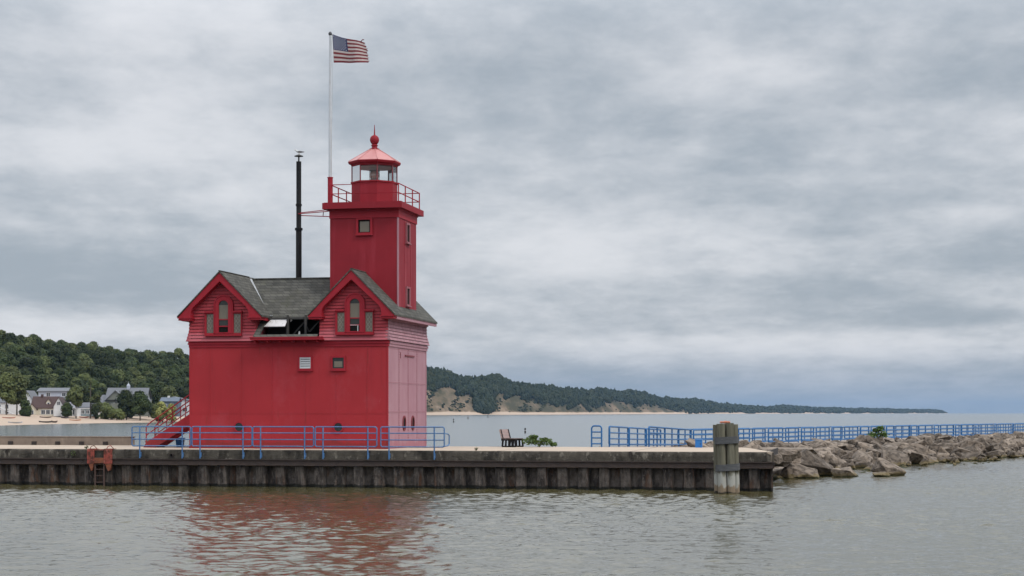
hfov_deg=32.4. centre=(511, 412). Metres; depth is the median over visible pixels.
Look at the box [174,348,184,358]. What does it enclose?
wood tree
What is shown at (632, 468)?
pier
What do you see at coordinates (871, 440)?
boulder
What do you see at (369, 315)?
side window
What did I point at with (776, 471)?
boulder
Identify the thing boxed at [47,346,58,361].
wood tree
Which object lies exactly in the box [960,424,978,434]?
guard railing
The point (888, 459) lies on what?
boulder
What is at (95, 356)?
wood tree
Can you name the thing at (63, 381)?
wood tree
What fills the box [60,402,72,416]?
tree
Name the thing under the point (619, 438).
guard railing
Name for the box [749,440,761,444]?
boulder
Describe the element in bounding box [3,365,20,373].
wood tree
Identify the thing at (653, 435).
guard railing
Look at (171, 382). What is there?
wood tree
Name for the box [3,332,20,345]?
wood tree
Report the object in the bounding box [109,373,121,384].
wood tree
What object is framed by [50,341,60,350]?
wood tree
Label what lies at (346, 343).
lighthouse
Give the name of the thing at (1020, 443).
boulder
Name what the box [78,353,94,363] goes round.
wood tree
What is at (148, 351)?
wood tree
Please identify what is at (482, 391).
wood
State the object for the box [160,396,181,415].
beach house
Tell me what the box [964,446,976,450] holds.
boulder
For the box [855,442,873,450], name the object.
boulder
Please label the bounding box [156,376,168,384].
wood tree
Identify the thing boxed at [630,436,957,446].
breakwater walkway
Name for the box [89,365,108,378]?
wood tree
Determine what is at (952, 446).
boulder
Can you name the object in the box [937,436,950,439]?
boulder
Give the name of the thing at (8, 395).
tree
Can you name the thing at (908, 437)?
boulder
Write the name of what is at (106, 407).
tree
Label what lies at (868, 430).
guard railing
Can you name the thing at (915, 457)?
boulder
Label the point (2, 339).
wood tree
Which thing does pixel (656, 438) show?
guard railing
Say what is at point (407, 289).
tower side window
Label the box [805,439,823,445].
boulder
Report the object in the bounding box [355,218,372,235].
tower window
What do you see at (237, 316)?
side window
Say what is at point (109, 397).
beach house
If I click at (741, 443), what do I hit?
boulder
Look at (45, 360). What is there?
wood tree
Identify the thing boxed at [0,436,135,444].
parapet wall
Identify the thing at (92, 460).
dock ladder
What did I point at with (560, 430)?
lake water
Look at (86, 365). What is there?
wood tree
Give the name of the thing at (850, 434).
guard railing
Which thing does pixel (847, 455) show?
boulder
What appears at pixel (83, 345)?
wood tree
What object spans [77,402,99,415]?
beach house
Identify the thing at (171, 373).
wood tree
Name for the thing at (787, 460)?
boulder
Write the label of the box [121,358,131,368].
wood tree
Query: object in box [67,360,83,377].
wood tree
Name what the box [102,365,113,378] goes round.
wood tree
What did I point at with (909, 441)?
boulder
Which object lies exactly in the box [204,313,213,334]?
side window
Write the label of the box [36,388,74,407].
beach house
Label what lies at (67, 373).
wood tree
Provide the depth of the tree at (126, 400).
679.84 m
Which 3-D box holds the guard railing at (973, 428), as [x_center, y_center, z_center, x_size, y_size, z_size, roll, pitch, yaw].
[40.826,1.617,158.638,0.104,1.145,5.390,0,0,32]
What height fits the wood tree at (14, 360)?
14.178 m
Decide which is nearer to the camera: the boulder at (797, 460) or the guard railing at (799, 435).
the boulder at (797, 460)
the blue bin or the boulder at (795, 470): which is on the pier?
the blue bin
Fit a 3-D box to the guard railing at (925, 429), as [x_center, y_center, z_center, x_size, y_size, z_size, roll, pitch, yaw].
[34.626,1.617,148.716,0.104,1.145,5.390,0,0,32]
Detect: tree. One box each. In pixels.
[0,334,6,347]
[0,350,8,357]
[0,357,12,366]
[0,372,17,414]
[1,346,16,358]
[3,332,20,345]
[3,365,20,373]
[5,352,17,366]
[9,344,26,358]
[11,372,29,414]
[16,354,31,366]
[18,335,25,342]
[18,399,32,416]
[19,357,34,372]
[21,370,31,376]
[23,337,36,344]
[26,344,41,355]
[26,374,46,394]
[28,334,40,347]
[30,355,44,374]
[40,341,54,349]
[40,348,53,365]
[40,355,52,374]
[44,374,56,385]
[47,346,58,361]
[49,362,61,369]
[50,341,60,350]
[50,367,65,375]
[54,375,70,387]
[57,339,67,350]
[58,347,71,362]
[59,362,67,368]
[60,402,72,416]
[64,350,80,364]
[64,369,72,385]
[65,366,76,377]
[65,384,84,418]
[66,343,77,350]
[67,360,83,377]
[70,374,83,386]
[74,379,88,401]
[77,341,88,350]
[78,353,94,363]
[79,360,91,373]
[81,373,91,381]
[86,343,95,350]
[86,378,102,398]
[87,378,93,418]
[89,351,100,365]
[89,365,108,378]
[89,393,102,412]
[90,341,98,348]
[90,368,106,378]
[90,404,99,418]
[97,357,110,366]
[98,386,106,394]
[99,351,107,357]
[99,378,112,387]
[99,402,115,419]
[100,347,112,355]
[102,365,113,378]
[106,346,113,353]
[106,379,117,387]
[107,408,125,419]
[109,358,117,364]
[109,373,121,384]
[110,369,125,380]
[115,390,137,419]
[117,351,126,360]
[118,380,133,386]
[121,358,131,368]
[122,374,133,380]
[124,362,137,370]
[127,367,141,378]
[128,359,142,374]
[129,378,137,385]
[129,391,152,420]
[133,351,149,363]
[136,375,145,380]
[137,380,146,387]
[140,377,159,416]
[141,364,150,375]
[143,349,154,356]
[143,371,155,376]
[146,353,153,359]
[148,404,161,420]
[150,359,168,369]
[151,360,162,369]
[151,368,162,376]
[155,381,165,398]
[155,387,177,404]
[155,401,171,421]
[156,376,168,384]
[157,354,169,365]
[161,369,168,378]
[165,403,176,421]
[166,352,178,364]
[166,369,178,378]
[166,379,180,387]
[168,364,184,376]
[168,385,178,395]
[171,373,187,386]
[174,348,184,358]
[174,379,183,385]
[176,386,188,398]
[181,358,188,364]
[184,367,188,376]
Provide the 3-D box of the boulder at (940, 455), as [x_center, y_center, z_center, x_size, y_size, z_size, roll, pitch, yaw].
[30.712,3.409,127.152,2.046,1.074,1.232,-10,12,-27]
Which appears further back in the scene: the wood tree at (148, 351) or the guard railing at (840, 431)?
the wood tree at (148, 351)
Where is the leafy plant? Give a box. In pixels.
[522,435,556,446]
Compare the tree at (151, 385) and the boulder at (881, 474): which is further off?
the tree at (151, 385)
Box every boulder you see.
[685,438,708,446]
[738,440,749,446]
[743,441,761,448]
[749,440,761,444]
[757,448,782,464]
[762,447,817,453]
[770,442,788,446]
[773,467,783,475]
[774,449,791,464]
[777,449,801,466]
[778,449,797,460]
[780,463,819,478]
[785,450,801,458]
[800,449,833,475]
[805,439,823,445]
[811,441,827,446]
[814,447,831,458]
[823,451,846,467]
[827,442,842,451]
[830,440,856,450]
[832,467,858,476]
[835,443,854,450]
[835,448,847,455]
[841,449,856,458]
[852,450,872,467]
[855,434,866,442]
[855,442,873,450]
[866,435,884,444]
[866,448,881,454]
[866,451,875,463]
[870,458,905,475]
[872,471,890,476]
[873,443,890,449]
[880,449,908,465]
[883,443,900,449]
[883,456,895,463]
[886,452,900,465]
[894,442,936,454]
[899,439,914,442]
[901,446,917,452]
[902,449,915,453]
[906,436,924,439]
[909,452,928,463]
[914,440,926,445]
[918,433,934,441]
[923,454,938,462]
[925,435,932,445]
[928,443,940,449]
[933,446,949,454]
[935,440,953,443]
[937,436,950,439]
[937,453,949,458]
[938,443,959,450]
[943,447,951,452]
[949,452,981,460]
[952,447,972,452]
[958,440,967,447]
[960,440,982,446]
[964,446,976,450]
[971,449,986,457]
[976,437,986,444]
[977,445,987,453]
[978,434,989,440]
[984,449,1003,457]
[993,438,1002,442]
[999,439,1008,446]
[1000,446,1009,453]
[1004,436,1018,440]
[1006,440,1019,451]
[1009,433,1020,438]
[1013,431,1023,436]
[1013,440,1023,448]
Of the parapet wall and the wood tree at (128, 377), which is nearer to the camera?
the parapet wall
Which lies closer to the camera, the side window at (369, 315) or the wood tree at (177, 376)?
the side window at (369, 315)
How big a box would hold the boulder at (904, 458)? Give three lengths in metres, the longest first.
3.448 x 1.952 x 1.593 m
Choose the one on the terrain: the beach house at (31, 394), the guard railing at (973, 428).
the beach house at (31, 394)
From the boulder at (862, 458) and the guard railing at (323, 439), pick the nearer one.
the guard railing at (323, 439)
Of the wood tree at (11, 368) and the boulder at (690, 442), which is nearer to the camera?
the boulder at (690, 442)
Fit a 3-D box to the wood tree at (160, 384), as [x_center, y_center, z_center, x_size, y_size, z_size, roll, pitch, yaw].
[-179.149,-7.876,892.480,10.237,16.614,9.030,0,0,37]
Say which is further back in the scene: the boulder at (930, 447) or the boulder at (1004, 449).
the boulder at (1004, 449)
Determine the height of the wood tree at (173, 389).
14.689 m
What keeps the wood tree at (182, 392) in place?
on the terrain
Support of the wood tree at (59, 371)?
on the terrain
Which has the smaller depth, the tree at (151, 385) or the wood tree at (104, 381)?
the tree at (151, 385)
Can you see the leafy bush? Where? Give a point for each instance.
(879, 429)
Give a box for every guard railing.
[131,426,190,457]
[191,426,251,458]
[252,426,313,458]
[315,426,376,458]
[380,426,449,459]
[591,425,601,446]
[608,426,628,446]
[629,427,645,446]
[646,428,660,445]
[648,426,665,446]
[664,427,679,446]
[677,428,712,442]
[679,428,691,444]
[693,429,712,442]
[738,428,765,441]
[752,427,782,441]
[768,427,798,442]
[785,427,813,440]
[801,427,829,442]
[816,426,842,439]
[831,426,857,440]
[844,426,867,438]
[860,426,884,434]
[871,425,893,437]
[886,425,909,438]
[895,425,916,436]
[911,425,932,435]
[919,424,938,432]
[934,425,953,435]
[941,424,959,434]
[955,424,974,436]
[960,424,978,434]
[975,424,993,434]
[980,423,996,433]
[994,424,1011,433]
[998,423,1013,432]
[1012,423,1023,433]
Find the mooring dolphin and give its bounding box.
[713,421,739,493]
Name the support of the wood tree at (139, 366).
on the terrain
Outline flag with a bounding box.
[332,34,369,62]
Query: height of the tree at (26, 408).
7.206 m
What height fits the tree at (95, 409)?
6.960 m
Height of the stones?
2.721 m
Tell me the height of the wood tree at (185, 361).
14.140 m
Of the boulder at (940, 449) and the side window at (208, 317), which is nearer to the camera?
the side window at (208, 317)
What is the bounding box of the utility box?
[695,440,701,447]
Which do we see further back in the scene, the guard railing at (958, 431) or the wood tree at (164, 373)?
the wood tree at (164, 373)
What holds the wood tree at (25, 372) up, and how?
on the terrain
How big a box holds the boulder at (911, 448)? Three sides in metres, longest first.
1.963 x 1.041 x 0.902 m
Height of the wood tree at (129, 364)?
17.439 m
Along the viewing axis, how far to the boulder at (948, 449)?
130.78 m
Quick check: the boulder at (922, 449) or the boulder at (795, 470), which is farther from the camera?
the boulder at (922, 449)
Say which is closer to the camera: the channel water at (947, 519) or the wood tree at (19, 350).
the channel water at (947, 519)
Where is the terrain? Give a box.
[0,386,913,424]
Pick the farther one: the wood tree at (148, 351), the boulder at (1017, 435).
the wood tree at (148, 351)
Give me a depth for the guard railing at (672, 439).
101.57 m
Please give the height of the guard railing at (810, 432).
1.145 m
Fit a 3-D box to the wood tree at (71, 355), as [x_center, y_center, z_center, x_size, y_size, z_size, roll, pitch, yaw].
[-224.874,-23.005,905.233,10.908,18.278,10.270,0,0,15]
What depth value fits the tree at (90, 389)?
667.91 m
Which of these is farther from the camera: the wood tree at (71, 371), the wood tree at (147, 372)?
the wood tree at (147, 372)
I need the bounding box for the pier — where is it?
[0,445,777,491]
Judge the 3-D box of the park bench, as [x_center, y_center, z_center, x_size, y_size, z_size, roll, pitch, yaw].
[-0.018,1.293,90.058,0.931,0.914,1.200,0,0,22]
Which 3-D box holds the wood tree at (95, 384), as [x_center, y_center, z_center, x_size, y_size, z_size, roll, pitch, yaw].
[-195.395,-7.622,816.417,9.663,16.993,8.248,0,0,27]
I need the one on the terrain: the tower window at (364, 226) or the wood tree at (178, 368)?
the wood tree at (178, 368)
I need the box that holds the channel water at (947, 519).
[0,457,1023,575]
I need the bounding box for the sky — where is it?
[0,0,1023,412]
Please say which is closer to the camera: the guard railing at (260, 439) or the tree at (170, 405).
the guard railing at (260, 439)
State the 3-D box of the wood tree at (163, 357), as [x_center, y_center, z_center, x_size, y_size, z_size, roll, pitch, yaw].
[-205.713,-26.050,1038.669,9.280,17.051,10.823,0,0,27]
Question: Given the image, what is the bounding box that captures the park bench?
[499,429,523,446]
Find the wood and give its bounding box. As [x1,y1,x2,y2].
[427,366,947,413]
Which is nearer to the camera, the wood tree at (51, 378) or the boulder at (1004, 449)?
the boulder at (1004, 449)
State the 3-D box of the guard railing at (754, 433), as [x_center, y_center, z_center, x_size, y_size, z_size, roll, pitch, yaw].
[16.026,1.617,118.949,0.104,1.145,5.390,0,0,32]
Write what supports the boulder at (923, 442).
on the rubble mound
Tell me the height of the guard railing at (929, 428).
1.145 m
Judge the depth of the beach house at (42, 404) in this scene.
655.10 m
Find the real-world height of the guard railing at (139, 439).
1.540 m
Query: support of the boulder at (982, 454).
on the rubble mound
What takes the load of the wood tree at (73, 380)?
on the terrain
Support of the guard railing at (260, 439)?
attached to the pier
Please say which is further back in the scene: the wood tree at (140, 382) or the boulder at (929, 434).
the wood tree at (140, 382)
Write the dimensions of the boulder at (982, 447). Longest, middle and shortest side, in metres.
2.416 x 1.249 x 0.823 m
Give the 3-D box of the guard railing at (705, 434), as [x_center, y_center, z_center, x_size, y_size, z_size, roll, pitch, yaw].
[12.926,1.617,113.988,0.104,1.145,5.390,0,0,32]
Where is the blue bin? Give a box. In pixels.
[176,438,184,444]
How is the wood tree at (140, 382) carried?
on the terrain
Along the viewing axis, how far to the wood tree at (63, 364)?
892.26 m
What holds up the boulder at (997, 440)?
on the rubble mound
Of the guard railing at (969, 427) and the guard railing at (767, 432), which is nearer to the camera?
the guard railing at (767, 432)
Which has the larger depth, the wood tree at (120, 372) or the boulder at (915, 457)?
the wood tree at (120, 372)
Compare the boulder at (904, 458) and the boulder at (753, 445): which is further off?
the boulder at (904, 458)
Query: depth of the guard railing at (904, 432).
150.34 m
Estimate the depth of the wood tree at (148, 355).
1038.04 m
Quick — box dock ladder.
[87,445,113,485]
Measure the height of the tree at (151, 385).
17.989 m
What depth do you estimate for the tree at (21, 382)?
630.71 m
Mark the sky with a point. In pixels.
(813, 203)
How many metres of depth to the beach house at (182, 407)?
709.50 m
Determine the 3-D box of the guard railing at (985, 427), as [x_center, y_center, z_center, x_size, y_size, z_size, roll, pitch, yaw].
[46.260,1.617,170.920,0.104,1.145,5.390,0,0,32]
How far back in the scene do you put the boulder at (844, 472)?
95.53 m
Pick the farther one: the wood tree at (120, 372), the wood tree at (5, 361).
the wood tree at (120, 372)
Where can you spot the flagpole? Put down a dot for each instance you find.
(330, 179)
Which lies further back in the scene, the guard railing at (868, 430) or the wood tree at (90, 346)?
the wood tree at (90, 346)
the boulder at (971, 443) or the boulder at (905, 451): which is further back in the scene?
the boulder at (971, 443)
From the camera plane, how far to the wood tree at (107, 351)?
1006.93 m
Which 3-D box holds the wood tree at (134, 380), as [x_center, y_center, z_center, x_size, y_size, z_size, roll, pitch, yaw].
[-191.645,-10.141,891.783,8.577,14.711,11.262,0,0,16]
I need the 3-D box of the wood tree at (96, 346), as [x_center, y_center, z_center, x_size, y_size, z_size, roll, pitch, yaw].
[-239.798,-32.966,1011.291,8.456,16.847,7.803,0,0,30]
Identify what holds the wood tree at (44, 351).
on the terrain
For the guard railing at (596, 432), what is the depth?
89.85 m
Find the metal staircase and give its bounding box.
[143,395,188,447]
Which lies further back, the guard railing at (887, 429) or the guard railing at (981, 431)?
the guard railing at (981, 431)
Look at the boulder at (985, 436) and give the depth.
154.07 m
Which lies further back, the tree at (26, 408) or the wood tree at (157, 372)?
the wood tree at (157, 372)
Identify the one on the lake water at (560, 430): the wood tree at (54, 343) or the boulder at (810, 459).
the boulder at (810, 459)
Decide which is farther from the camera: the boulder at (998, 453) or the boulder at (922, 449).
the boulder at (998, 453)
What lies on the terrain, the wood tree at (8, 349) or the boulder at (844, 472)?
the wood tree at (8, 349)
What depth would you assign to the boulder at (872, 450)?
120.29 m
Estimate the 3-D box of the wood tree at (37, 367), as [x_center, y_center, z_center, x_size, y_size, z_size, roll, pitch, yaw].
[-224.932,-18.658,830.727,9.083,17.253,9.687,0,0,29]
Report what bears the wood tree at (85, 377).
on the terrain
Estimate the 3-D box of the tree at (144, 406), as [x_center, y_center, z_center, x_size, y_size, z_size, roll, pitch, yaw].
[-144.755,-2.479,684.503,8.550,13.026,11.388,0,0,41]
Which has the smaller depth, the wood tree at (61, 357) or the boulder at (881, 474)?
the boulder at (881, 474)
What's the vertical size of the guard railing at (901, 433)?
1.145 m
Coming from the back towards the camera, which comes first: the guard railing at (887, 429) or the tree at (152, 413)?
the tree at (152, 413)
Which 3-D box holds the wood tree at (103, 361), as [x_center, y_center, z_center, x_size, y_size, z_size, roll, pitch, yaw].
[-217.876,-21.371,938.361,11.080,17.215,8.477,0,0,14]
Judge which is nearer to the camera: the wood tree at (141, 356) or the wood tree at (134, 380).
the wood tree at (134, 380)
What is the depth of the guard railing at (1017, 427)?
172.56 m
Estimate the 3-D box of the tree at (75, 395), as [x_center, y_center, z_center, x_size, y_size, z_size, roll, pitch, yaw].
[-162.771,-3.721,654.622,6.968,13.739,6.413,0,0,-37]
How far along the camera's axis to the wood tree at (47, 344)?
909.93 m
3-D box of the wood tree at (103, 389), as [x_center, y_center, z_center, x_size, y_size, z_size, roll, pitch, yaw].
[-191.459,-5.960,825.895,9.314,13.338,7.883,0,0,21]
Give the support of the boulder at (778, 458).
on the boulder
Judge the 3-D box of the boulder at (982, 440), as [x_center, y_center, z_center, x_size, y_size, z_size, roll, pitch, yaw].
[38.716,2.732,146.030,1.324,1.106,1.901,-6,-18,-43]
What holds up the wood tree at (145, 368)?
on the terrain
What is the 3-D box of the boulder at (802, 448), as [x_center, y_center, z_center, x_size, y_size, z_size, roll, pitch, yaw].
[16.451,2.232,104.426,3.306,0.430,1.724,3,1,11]
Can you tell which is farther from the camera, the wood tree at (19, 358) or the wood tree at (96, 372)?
the wood tree at (96, 372)
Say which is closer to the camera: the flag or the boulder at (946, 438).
the flag
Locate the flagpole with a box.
[327,32,332,201]
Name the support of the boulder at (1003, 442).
on the rubble mound
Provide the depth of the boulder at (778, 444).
113.88 m
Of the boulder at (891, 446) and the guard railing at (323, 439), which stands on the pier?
the guard railing at (323, 439)
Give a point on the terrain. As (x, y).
(447, 396)
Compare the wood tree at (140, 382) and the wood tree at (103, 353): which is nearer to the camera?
the wood tree at (140, 382)
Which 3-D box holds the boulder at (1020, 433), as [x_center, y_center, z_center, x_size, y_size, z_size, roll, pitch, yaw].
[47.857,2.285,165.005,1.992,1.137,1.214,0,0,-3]
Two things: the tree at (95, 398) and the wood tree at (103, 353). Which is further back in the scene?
the wood tree at (103, 353)
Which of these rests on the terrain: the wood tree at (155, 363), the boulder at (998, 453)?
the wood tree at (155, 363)
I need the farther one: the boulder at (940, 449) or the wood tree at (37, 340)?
the wood tree at (37, 340)
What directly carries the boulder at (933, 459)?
on the rubble mound
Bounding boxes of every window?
[204,295,242,335]
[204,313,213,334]
[232,312,242,333]
[330,356,345,370]
[335,293,373,334]
[335,311,345,332]
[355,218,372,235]
[363,311,373,332]
[405,222,411,244]
[405,286,411,306]
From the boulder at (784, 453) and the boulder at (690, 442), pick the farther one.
the boulder at (690, 442)
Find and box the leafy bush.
[867,426,889,438]
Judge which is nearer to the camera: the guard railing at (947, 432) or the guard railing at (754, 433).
the guard railing at (754, 433)
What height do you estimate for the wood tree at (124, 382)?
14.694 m
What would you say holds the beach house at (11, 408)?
on the terrain
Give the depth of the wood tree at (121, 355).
1000.04 m
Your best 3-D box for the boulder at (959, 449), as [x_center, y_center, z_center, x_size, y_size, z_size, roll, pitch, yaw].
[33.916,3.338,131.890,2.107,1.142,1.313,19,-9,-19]
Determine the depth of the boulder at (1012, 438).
152.31 m
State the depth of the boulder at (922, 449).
126.25 m
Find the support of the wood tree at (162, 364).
on the terrain
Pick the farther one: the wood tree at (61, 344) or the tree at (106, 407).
the wood tree at (61, 344)
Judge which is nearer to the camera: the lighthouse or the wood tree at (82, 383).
the lighthouse
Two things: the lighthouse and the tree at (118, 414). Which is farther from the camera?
the tree at (118, 414)
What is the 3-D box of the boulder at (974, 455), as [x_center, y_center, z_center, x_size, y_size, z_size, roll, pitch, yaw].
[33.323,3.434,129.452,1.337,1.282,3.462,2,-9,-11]
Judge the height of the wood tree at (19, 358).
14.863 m
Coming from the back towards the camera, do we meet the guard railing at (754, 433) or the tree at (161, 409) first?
the tree at (161, 409)
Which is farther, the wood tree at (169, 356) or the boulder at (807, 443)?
the wood tree at (169, 356)
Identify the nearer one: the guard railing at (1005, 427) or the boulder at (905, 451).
the boulder at (905, 451)
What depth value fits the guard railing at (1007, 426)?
176.19 m
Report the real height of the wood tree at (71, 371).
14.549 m
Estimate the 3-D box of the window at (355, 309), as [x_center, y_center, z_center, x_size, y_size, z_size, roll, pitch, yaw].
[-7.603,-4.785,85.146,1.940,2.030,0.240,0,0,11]
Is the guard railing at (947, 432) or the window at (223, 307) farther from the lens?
the guard railing at (947, 432)
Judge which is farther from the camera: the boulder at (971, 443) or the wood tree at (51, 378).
the wood tree at (51, 378)
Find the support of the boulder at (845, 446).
on the boulder
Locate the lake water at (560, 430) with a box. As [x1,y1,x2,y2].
[0,413,1023,481]
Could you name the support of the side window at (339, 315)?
in the lighthouse
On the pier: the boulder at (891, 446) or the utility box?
the utility box
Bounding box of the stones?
[670,434,1023,480]
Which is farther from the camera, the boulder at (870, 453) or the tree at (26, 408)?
the tree at (26, 408)
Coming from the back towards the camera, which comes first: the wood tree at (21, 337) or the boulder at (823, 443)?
the wood tree at (21, 337)
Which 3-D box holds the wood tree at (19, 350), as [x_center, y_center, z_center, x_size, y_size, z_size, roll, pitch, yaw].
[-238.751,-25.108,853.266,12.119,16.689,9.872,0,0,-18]
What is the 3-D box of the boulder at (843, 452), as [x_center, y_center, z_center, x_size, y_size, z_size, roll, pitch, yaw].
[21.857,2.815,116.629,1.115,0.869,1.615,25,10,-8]
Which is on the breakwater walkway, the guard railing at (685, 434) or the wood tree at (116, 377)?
the guard railing at (685, 434)
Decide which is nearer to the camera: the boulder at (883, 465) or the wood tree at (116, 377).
the boulder at (883, 465)
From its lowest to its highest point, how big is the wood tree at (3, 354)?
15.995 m
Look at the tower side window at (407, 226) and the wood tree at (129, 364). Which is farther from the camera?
the wood tree at (129, 364)
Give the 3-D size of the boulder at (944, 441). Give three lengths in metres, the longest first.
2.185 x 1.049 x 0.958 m
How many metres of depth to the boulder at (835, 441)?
124.17 m
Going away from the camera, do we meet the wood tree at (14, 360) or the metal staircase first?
the metal staircase
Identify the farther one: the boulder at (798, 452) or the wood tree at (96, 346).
the wood tree at (96, 346)
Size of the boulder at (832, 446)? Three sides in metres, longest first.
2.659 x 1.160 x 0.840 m
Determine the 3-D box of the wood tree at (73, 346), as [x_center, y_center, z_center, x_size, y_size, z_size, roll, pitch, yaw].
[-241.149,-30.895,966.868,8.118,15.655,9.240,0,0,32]
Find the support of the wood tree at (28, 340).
on the terrain
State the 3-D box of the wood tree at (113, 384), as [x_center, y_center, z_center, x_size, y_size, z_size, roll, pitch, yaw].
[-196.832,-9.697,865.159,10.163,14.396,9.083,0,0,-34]
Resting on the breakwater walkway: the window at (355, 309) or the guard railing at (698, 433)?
the guard railing at (698, 433)
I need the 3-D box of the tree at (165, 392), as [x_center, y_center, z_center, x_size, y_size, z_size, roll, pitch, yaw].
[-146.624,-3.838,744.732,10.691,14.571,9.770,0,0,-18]
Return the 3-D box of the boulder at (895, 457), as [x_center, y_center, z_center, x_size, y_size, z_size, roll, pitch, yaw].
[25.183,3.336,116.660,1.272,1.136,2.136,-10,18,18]
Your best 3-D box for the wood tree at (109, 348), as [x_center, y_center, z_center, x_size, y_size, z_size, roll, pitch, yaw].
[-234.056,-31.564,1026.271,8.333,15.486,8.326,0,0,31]
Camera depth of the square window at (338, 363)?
85.39 m
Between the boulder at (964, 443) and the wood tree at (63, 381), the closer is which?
the boulder at (964, 443)
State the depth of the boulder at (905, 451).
124.27 m
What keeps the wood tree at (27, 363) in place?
on the terrain
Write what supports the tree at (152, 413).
on the terrain
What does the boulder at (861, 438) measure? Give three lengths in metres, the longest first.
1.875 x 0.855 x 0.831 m
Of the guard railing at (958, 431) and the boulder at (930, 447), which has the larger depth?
the guard railing at (958, 431)
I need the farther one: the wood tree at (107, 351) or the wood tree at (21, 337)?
the wood tree at (107, 351)
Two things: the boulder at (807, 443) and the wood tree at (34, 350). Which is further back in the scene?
the wood tree at (34, 350)
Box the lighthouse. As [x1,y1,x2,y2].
[177,125,437,448]
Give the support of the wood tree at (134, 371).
on the terrain
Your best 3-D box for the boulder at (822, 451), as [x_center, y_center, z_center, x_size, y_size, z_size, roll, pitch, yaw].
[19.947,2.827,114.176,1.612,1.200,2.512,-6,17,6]
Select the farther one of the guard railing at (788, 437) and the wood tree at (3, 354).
the wood tree at (3, 354)
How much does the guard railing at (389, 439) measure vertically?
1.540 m
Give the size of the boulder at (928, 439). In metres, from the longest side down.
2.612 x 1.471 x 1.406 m
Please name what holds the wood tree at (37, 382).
on the terrain
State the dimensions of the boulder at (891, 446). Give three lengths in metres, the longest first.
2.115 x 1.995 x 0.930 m
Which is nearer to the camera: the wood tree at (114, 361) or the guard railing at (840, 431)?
the guard railing at (840, 431)
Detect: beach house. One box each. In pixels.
[0,398,20,413]
[26,390,37,404]
[31,394,80,415]
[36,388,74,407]
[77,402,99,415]
[100,381,151,415]
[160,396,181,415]
[172,396,188,416]
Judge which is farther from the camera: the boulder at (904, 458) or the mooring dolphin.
the boulder at (904, 458)
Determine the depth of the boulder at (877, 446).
123.42 m
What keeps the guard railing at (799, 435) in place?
on the breakwater walkway
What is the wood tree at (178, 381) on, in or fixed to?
on the terrain
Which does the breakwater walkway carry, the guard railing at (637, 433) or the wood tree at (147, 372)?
the guard railing at (637, 433)
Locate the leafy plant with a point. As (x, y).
(531, 439)
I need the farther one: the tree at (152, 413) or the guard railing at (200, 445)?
the tree at (152, 413)
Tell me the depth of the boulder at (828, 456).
107.52 m
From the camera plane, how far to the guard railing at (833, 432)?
136.88 m
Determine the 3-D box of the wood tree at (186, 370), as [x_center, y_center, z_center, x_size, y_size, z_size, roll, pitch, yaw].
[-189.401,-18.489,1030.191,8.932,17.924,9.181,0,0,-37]
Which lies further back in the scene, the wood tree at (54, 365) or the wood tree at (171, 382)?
the wood tree at (171, 382)
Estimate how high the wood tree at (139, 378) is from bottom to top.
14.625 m
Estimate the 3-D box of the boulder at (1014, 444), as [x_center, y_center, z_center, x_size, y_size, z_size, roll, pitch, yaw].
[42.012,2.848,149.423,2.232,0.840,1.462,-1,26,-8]

